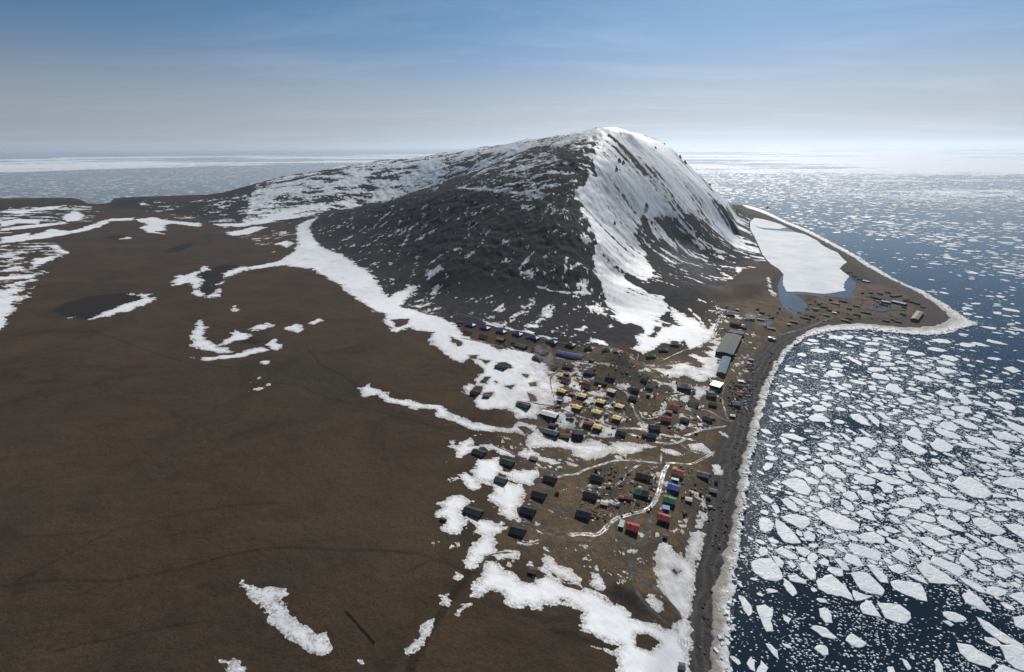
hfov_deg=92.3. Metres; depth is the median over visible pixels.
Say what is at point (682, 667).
shed
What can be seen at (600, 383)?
shed
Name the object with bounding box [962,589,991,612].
ice floe
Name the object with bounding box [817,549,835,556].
ice floe
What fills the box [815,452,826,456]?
ice floe
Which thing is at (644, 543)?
road
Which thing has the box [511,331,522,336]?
blue house
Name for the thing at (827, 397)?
ice floe
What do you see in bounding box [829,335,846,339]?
ice floe
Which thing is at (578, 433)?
house
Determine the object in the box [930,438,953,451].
ice floe
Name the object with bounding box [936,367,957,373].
ice floe
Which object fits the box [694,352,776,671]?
beach wrack
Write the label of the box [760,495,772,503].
ice floe
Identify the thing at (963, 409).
ice floe
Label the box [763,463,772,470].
ice floe
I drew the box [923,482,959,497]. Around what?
ice floe
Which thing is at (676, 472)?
new house
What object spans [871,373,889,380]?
ice floe
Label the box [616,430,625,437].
cottage
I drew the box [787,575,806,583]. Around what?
ice floe
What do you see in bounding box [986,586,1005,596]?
ice floe
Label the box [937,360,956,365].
ice floe
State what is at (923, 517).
ice floe
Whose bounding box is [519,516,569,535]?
road
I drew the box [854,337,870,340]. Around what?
ice floe
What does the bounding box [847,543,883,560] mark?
ice floe
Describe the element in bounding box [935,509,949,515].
ice floe
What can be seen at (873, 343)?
ice floe
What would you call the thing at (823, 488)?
ice floe
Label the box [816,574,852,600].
ice floe
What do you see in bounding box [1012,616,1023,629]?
ice floe
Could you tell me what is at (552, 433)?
barrack
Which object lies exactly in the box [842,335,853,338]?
ice floe
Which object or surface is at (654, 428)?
cottage
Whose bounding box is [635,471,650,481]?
two family house
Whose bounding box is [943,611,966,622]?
ice floe
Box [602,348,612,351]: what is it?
green house
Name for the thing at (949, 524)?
ice floe
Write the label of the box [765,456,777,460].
ice floe
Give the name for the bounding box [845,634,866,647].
ice floe
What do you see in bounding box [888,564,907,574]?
ice floe
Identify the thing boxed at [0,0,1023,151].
sky
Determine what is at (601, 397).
road
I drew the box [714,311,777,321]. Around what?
road
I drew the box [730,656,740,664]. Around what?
ice floe
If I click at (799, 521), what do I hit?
ice floe
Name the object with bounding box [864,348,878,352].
ice floe
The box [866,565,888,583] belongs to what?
ice floe
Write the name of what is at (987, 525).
ice floe
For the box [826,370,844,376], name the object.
ice floe
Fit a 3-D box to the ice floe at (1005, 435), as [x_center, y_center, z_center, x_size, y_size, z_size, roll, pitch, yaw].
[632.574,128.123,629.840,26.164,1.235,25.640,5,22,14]
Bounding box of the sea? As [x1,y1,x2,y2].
[0,147,1023,671]
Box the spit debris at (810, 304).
[768,292,922,322]
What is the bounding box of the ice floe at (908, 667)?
[901,658,911,670]
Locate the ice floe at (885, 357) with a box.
[879,355,891,359]
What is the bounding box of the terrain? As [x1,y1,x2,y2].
[0,127,980,671]
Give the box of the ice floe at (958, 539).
[951,536,968,543]
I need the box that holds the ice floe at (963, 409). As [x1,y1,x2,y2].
[951,406,972,413]
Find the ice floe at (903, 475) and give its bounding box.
[896,471,912,482]
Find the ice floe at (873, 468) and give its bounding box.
[866,463,878,472]
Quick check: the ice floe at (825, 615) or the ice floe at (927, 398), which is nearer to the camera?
the ice floe at (825, 615)
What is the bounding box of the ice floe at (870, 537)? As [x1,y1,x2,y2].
[856,532,884,543]
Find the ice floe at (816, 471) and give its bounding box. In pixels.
[810,466,825,478]
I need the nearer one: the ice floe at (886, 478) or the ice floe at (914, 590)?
the ice floe at (914, 590)
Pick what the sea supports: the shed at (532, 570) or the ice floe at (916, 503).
the ice floe at (916, 503)
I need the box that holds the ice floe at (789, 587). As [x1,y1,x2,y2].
[783,578,796,596]
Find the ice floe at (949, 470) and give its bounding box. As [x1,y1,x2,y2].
[937,464,961,475]
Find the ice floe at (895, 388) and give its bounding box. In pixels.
[885,383,903,393]
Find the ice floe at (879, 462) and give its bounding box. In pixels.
[867,457,891,467]
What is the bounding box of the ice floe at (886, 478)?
[866,473,905,484]
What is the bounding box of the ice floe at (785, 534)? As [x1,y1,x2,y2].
[775,518,800,543]
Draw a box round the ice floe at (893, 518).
[887,515,900,523]
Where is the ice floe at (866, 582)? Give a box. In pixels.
[850,571,884,595]
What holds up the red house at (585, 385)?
on the terrain
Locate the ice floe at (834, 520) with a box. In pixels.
[817,509,858,531]
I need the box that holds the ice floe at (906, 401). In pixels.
[897,398,916,405]
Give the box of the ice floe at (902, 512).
[889,508,911,516]
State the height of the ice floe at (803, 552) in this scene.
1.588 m
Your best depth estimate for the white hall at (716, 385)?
737.41 m
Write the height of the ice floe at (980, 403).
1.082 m
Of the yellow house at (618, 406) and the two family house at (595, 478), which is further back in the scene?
the yellow house at (618, 406)
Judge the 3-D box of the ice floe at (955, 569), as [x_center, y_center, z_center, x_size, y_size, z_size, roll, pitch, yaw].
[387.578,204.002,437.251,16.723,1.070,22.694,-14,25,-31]
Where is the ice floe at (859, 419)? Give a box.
[850,414,870,425]
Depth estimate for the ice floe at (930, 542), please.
459.22 m
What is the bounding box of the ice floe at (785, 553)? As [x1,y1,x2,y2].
[775,547,797,559]
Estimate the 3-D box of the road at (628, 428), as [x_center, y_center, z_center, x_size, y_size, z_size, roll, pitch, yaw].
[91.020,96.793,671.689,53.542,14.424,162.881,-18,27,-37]
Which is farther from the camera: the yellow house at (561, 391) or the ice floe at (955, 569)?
the yellow house at (561, 391)
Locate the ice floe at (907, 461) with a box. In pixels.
[899,458,916,464]
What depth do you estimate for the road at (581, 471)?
560.41 m
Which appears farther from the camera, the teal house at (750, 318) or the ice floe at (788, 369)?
the teal house at (750, 318)
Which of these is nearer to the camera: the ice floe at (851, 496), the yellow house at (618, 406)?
the ice floe at (851, 496)
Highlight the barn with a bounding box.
[559,433,569,439]
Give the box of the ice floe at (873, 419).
[866,415,879,426]
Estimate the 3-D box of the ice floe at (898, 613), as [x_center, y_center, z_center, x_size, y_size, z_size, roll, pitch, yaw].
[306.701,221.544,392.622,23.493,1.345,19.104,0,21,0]
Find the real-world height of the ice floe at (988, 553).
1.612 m
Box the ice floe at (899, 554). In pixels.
[891,548,910,565]
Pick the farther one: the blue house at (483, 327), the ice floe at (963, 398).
the blue house at (483, 327)
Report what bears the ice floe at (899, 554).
on the sea
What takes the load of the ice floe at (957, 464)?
on the sea
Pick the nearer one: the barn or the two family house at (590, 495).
the two family house at (590, 495)
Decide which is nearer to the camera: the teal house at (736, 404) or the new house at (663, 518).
the new house at (663, 518)
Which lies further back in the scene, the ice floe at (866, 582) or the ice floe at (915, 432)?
the ice floe at (915, 432)
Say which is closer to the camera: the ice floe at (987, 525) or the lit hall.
the ice floe at (987, 525)
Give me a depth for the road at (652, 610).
390.78 m
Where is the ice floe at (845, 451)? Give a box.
[839,447,855,455]
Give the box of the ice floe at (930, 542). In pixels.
[916,537,948,551]
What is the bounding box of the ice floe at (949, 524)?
[937,516,963,531]
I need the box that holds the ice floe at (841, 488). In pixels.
[834,484,846,492]
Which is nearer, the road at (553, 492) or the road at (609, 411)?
the road at (553, 492)
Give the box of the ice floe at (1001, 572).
[991,564,1012,579]
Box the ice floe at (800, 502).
[789,496,806,506]
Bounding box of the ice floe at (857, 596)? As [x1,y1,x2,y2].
[852,590,873,600]
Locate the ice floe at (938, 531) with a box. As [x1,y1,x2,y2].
[920,522,954,536]
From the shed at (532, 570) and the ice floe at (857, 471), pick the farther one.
the ice floe at (857, 471)
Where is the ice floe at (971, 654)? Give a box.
[957,643,995,668]
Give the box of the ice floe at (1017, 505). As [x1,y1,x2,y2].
[1005,501,1023,511]
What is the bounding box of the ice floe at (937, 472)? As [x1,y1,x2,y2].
[929,468,946,477]
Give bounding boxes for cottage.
[550,365,557,370]
[562,364,572,369]
[583,370,593,375]
[605,374,615,380]
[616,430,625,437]
[629,387,639,392]
[629,396,636,401]
[640,377,647,382]
[646,385,652,390]
[647,433,656,439]
[648,424,660,431]
[679,417,689,423]
[688,401,698,407]
[702,415,712,422]
[709,401,716,407]
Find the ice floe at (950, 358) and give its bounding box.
[939,355,959,360]
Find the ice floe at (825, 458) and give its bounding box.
[820,456,835,461]
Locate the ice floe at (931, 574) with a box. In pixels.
[916,561,957,585]
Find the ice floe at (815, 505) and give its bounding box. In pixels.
[808,502,822,507]
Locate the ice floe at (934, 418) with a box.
[926,414,942,420]
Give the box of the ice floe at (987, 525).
[972,518,1005,535]
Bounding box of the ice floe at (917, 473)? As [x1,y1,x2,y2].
[908,467,934,483]
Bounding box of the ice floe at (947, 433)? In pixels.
[935,427,960,439]
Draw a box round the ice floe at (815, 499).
[810,496,819,502]
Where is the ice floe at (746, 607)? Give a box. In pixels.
[738,595,751,616]
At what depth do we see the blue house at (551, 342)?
850.17 m
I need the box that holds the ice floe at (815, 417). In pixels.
[808,413,829,422]
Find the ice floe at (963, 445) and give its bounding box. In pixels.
[954,443,978,448]
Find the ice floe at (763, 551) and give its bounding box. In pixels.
[759,547,767,556]
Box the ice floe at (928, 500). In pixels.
[919,495,938,503]
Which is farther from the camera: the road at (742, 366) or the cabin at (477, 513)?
the road at (742, 366)
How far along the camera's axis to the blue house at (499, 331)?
880.09 m
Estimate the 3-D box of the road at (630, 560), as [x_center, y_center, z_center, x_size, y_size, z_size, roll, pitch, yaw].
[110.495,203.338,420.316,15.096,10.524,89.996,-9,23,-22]
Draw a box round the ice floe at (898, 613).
[876,603,910,623]
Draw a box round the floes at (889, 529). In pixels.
[740,210,1023,671]
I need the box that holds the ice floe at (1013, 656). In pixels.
[999,644,1023,671]
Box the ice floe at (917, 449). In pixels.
[902,439,926,455]
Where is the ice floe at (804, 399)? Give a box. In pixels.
[798,397,810,402]
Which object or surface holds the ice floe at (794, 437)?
on the sea
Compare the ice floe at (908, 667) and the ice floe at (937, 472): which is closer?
the ice floe at (908, 667)
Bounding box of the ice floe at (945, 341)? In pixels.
[932,339,950,343]
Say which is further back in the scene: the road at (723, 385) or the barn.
the road at (723, 385)
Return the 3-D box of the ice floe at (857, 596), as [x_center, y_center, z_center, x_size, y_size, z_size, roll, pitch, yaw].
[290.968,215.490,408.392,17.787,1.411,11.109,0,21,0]
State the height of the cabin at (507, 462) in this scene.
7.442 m
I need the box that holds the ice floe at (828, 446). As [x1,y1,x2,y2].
[817,443,833,450]
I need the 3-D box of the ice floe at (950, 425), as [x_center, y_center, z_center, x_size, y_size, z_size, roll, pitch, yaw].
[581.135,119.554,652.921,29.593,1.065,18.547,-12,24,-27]
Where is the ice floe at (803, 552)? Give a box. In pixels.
[795,546,810,557]
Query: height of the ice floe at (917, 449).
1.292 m
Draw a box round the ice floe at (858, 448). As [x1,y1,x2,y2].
[850,445,864,451]
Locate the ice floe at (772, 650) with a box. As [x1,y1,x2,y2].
[765,644,778,659]
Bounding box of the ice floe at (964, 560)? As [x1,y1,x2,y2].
[959,554,976,570]
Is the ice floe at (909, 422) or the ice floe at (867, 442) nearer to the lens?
the ice floe at (867, 442)
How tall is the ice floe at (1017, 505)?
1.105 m
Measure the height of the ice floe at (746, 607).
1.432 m
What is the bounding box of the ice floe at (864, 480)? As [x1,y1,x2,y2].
[854,474,874,485]
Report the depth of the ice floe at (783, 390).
745.11 m
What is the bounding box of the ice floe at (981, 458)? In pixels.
[971,454,1002,463]
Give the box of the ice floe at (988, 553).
[974,547,1006,560]
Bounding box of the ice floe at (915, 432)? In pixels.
[905,427,922,439]
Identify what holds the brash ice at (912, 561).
on the sea
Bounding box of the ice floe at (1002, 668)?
[995,665,1019,671]
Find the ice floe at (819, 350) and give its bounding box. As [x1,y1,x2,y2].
[810,348,828,352]
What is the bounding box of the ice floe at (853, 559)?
[845,553,864,566]
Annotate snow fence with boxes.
[346,610,374,641]
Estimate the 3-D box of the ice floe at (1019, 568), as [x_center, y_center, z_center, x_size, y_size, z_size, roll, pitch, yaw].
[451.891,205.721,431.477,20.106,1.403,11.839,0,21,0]
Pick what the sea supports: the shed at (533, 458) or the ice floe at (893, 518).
the ice floe at (893, 518)
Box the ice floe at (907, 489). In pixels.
[903,484,917,493]
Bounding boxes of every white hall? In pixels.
[539,409,558,420]
[710,380,722,390]
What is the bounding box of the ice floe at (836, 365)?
[830,362,843,367]
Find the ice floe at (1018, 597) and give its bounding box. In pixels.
[1009,591,1023,605]
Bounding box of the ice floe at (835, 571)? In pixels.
[827,566,842,576]
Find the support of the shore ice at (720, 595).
on the sea
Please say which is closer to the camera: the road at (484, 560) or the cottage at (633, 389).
the road at (484, 560)
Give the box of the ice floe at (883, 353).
[878,351,890,355]
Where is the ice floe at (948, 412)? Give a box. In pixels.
[940,409,954,416]
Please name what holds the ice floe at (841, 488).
on the sea
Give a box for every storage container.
[619,519,624,529]
[662,505,669,511]
[671,477,678,482]
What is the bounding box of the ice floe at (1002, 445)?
[988,438,1009,451]
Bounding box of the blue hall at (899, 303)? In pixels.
[891,300,906,305]
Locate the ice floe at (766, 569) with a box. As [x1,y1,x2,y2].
[751,558,782,581]
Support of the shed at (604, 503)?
on the terrain
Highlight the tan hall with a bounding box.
[910,311,923,321]
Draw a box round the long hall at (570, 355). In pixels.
[556,350,583,358]
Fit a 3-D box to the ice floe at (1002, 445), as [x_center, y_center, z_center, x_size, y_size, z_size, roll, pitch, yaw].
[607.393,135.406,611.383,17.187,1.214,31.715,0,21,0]
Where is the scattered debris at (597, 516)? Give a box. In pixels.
[491,328,756,523]
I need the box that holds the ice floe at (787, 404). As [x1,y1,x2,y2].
[779,401,797,407]
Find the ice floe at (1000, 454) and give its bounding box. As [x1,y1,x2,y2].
[987,449,1011,458]
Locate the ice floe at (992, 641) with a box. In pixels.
[984,637,999,645]
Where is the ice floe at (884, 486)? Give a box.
[877,481,893,492]
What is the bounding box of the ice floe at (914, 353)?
[906,350,925,355]
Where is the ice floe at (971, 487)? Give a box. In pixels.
[952,476,992,498]
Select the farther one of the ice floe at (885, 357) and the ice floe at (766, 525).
the ice floe at (885, 357)
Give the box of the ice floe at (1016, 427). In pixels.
[1000,418,1023,434]
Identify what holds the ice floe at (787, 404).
on the sea
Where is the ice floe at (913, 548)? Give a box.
[904,542,922,556]
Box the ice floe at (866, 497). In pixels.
[857,490,872,502]
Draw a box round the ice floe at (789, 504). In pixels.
[781,498,799,511]
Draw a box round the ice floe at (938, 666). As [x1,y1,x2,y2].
[934,658,942,671]
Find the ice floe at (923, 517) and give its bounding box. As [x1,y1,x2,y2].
[911,513,935,522]
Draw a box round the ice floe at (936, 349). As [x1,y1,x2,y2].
[928,347,946,351]
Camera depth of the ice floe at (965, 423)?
657.56 m
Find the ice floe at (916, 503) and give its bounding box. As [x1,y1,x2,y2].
[896,497,925,509]
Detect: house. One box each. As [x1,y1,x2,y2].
[463,331,471,335]
[465,323,475,327]
[479,334,487,338]
[480,325,490,330]
[496,329,506,333]
[496,336,505,341]
[508,524,526,538]
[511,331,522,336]
[519,505,536,517]
[528,335,539,340]
[530,489,546,501]
[532,356,543,361]
[542,474,557,484]
[546,339,557,345]
[557,388,566,394]
[561,377,570,383]
[565,342,575,347]
[572,404,581,411]
[574,429,583,438]
[575,508,591,520]
[577,393,586,399]
[581,382,591,388]
[582,490,598,501]
[584,345,594,349]
[589,473,603,483]
[592,423,602,431]
[593,409,601,416]
[595,398,605,405]
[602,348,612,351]
[606,388,616,394]
[612,414,621,421]
[615,403,624,410]
[625,519,639,534]
[634,487,648,498]
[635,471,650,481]
[646,353,655,358]
[657,510,670,524]
[659,348,667,351]
[661,416,671,423]
[663,493,675,506]
[667,481,680,493]
[668,404,678,411]
[670,342,679,346]
[671,466,684,478]
[697,471,708,480]
[707,392,716,399]
[731,401,740,407]
[746,316,754,320]
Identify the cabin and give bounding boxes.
[462,505,483,518]
[469,390,479,396]
[471,448,486,457]
[493,475,507,485]
[494,364,506,369]
[499,458,515,467]
[515,402,530,409]
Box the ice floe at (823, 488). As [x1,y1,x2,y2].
[818,485,829,491]
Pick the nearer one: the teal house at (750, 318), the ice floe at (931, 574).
the ice floe at (931, 574)
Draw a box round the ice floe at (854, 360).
[844,356,861,365]
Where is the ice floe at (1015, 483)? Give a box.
[993,477,1023,489]
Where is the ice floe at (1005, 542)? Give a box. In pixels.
[991,536,1017,550]
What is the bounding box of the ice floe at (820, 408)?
[811,405,826,411]
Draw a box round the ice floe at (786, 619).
[782,614,790,624]
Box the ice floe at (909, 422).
[900,420,916,425]
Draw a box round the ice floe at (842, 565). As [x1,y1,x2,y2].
[834,559,849,570]
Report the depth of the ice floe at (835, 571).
430.74 m
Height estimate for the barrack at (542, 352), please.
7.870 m
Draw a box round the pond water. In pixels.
[866,307,904,311]
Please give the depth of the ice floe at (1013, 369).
813.59 m
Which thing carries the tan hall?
on the terrain
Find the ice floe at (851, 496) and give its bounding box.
[842,491,858,501]
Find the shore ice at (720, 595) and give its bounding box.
[708,205,977,671]
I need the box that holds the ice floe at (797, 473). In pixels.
[789,469,805,477]
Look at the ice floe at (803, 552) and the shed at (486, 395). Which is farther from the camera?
the shed at (486, 395)
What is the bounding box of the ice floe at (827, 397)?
[822,395,832,399]
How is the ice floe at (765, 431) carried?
on the sea
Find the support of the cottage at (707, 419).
on the terrain
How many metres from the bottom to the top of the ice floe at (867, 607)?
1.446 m
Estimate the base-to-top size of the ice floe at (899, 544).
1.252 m
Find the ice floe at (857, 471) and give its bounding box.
[845,467,866,475]
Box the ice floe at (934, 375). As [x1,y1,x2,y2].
[925,373,944,378]
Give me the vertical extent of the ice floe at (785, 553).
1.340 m
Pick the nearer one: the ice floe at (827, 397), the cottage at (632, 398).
the cottage at (632, 398)
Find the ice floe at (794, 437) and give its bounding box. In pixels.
[781,434,806,441]
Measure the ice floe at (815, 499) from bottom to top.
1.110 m
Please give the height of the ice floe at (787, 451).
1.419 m
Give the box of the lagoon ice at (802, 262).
[750,218,848,293]
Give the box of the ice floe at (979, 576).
[969,571,994,581]
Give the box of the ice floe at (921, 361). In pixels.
[912,359,928,363]
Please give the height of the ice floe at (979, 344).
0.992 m
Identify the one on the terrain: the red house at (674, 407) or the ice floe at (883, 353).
the red house at (674, 407)
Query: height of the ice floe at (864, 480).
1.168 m
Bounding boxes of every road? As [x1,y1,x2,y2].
[457,313,605,354]
[462,338,605,365]
[478,552,510,570]
[492,444,567,473]
[518,535,550,543]
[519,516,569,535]
[532,502,572,515]
[536,486,572,501]
[550,377,635,429]
[557,459,660,477]
[565,530,603,542]
[566,464,669,536]
[569,388,627,402]
[580,464,641,491]
[583,361,675,378]
[585,404,631,418]
[614,386,641,420]
[614,513,652,544]
[615,532,681,618]
[627,392,646,422]
[627,433,685,444]
[628,566,670,626]
[634,428,695,440]
[641,524,651,550]
[662,310,724,360]
[662,451,716,464]
[667,478,679,530]
[681,444,715,454]
[683,425,725,435]
[698,409,733,421]
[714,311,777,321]
[721,372,726,397]
[721,398,729,419]
[738,343,761,372]
[765,317,833,339]
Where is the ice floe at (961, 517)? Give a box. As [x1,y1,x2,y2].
[952,512,969,522]
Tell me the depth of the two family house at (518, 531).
441.45 m
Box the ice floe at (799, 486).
[781,478,811,495]
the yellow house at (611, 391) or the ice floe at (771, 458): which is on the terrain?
the yellow house at (611, 391)
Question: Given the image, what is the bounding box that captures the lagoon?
[750,218,855,314]
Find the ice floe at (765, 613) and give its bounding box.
[756,605,772,631]
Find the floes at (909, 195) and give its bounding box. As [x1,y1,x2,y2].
[0,162,1023,242]
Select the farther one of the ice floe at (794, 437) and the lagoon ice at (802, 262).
the lagoon ice at (802, 262)
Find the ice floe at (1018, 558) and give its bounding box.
[1010,552,1023,564]
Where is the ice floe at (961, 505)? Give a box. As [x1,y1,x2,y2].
[937,498,974,511]
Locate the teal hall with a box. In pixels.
[716,356,730,376]
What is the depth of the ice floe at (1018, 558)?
443.85 m
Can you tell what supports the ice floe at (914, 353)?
on the sea
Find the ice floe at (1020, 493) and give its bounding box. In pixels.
[1016,489,1023,498]
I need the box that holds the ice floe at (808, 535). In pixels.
[803,530,815,541]
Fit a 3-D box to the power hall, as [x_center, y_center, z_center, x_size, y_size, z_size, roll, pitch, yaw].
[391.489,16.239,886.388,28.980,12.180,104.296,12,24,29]
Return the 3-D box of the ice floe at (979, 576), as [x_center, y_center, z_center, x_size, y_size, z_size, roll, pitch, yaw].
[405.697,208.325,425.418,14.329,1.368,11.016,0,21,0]
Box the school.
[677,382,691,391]
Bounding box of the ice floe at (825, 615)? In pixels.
[819,607,831,622]
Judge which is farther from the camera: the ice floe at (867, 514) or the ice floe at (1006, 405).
the ice floe at (1006, 405)
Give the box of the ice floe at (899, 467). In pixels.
[893,464,908,471]
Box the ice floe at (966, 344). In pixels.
[960,342,974,346]
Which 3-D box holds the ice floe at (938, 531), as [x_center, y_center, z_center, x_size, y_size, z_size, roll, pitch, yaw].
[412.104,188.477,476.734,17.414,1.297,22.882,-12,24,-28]
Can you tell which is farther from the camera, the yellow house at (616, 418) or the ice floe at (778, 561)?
the yellow house at (616, 418)
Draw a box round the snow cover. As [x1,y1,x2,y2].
[0,127,776,671]
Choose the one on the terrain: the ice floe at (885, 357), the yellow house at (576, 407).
the yellow house at (576, 407)
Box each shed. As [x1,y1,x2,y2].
[483,394,490,397]
[528,566,537,575]
[529,456,537,461]
[548,423,555,428]
[583,421,592,426]
[594,380,606,385]
[600,500,608,506]
[624,494,632,501]
[678,661,685,671]
[685,496,692,503]
[709,487,717,494]
[870,296,885,300]
[889,294,901,296]
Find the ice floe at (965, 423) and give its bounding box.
[951,419,978,429]
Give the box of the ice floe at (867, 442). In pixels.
[855,437,876,448]
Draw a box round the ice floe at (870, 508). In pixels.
[860,504,878,511]
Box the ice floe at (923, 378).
[914,376,933,381]
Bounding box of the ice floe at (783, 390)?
[780,388,792,393]
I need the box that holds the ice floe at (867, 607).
[860,600,881,618]
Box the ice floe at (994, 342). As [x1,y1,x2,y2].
[987,339,1007,344]
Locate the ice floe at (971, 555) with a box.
[964,550,981,559]
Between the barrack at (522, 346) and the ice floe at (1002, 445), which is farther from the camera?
the barrack at (522, 346)
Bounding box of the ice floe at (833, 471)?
[823,464,847,478]
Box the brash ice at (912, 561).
[734,249,1023,671]
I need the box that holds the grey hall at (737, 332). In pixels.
[729,330,743,337]
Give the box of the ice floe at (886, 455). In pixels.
[878,450,895,459]
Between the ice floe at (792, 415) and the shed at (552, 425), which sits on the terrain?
the shed at (552, 425)
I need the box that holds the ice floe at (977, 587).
[958,577,987,593]
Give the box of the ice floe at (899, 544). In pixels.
[886,537,908,549]
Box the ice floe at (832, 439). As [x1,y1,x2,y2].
[826,436,839,442]
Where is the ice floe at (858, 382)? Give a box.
[849,380,866,384]
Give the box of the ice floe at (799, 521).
[781,514,809,529]
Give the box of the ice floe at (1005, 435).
[992,430,1021,441]
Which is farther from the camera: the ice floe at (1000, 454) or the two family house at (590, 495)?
the ice floe at (1000, 454)
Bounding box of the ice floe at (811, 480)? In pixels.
[803,477,818,484]
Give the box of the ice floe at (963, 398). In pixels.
[956,392,972,405]
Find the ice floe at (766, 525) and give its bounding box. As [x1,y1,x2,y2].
[758,517,774,533]
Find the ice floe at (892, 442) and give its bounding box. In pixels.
[885,439,897,445]
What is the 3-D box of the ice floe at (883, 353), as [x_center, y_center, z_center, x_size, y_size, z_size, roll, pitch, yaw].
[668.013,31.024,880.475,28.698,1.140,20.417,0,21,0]
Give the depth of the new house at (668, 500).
499.67 m
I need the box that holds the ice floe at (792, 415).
[785,412,798,418]
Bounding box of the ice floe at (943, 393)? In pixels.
[935,390,954,398]
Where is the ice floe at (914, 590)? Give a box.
[890,580,926,601]
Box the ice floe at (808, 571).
[798,562,815,580]
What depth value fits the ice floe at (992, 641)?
369.86 m
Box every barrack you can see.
[514,343,527,349]
[535,349,548,355]
[538,427,559,438]
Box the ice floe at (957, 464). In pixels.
[951,461,964,469]
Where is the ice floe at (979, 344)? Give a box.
[971,342,990,346]
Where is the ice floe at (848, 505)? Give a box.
[841,499,853,510]
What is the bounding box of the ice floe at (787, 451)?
[782,449,794,454]
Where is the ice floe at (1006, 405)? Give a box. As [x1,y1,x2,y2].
[996,401,1015,409]
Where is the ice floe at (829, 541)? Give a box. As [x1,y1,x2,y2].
[822,538,836,543]
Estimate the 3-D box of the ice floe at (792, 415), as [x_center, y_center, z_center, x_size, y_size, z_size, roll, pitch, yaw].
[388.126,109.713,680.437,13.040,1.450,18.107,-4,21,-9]
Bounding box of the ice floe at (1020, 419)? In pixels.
[1014,417,1023,422]
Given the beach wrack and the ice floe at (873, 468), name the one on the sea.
the ice floe at (873, 468)
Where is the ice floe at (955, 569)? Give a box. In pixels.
[931,556,964,576]
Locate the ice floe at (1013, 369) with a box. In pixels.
[1004,367,1021,372]
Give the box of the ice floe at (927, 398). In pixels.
[916,394,931,400]
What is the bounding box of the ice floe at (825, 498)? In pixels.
[818,492,830,504]
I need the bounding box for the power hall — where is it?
[715,333,741,358]
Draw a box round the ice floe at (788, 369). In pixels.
[784,367,804,373]
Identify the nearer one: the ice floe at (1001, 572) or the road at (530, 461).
the ice floe at (1001, 572)
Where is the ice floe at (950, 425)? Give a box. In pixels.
[939,421,959,430]
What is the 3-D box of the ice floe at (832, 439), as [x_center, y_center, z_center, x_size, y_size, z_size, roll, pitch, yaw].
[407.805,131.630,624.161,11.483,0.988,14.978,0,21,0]
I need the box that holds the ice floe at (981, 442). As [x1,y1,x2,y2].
[964,436,995,447]
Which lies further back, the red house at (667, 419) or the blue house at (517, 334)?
the blue house at (517, 334)
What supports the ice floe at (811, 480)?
on the sea
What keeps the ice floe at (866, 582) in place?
on the sea
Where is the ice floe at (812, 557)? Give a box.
[807,553,817,561]
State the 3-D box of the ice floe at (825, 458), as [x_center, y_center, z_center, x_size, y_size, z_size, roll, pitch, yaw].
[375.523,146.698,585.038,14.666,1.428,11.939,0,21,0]
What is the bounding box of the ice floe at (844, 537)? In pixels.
[837,533,848,541]
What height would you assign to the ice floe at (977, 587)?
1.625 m
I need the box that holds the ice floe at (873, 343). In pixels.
[865,342,879,345]
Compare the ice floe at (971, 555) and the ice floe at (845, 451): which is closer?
the ice floe at (971, 555)
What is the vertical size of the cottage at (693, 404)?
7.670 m
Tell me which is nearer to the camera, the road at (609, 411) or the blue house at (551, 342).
the road at (609, 411)
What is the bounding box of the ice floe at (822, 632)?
[810,625,837,639]
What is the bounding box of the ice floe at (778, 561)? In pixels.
[771,556,783,567]
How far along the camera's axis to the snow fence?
337.74 m
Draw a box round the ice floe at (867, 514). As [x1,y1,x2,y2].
[855,508,876,520]
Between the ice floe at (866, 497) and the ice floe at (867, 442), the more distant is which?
the ice floe at (867, 442)
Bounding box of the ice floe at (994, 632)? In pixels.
[977,617,1023,648]
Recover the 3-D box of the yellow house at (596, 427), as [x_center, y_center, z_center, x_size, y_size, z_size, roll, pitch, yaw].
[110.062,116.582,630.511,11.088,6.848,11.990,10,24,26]
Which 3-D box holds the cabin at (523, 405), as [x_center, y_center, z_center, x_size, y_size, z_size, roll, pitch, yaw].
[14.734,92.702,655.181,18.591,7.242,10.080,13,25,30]
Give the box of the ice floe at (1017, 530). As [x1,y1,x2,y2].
[1002,524,1023,539]
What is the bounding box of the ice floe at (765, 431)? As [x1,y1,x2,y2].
[761,429,772,434]
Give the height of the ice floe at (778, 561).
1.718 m
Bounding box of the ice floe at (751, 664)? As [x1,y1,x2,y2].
[747,657,754,671]
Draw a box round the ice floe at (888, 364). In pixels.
[880,362,894,365]
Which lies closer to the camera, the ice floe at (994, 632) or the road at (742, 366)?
the ice floe at (994, 632)
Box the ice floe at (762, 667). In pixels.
[756,661,767,671]
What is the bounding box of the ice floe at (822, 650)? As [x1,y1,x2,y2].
[814,645,827,655]
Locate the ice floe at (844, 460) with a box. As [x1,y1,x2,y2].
[831,455,859,466]
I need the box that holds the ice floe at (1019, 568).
[1014,565,1023,573]
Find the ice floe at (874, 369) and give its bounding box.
[867,367,885,371]
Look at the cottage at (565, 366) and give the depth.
770.67 m
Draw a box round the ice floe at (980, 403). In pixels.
[973,400,989,406]
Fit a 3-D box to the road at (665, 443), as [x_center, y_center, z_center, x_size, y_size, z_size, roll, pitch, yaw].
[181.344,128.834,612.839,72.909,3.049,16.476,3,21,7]
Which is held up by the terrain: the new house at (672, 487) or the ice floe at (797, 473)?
the new house at (672, 487)
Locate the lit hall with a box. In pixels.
[730,321,740,327]

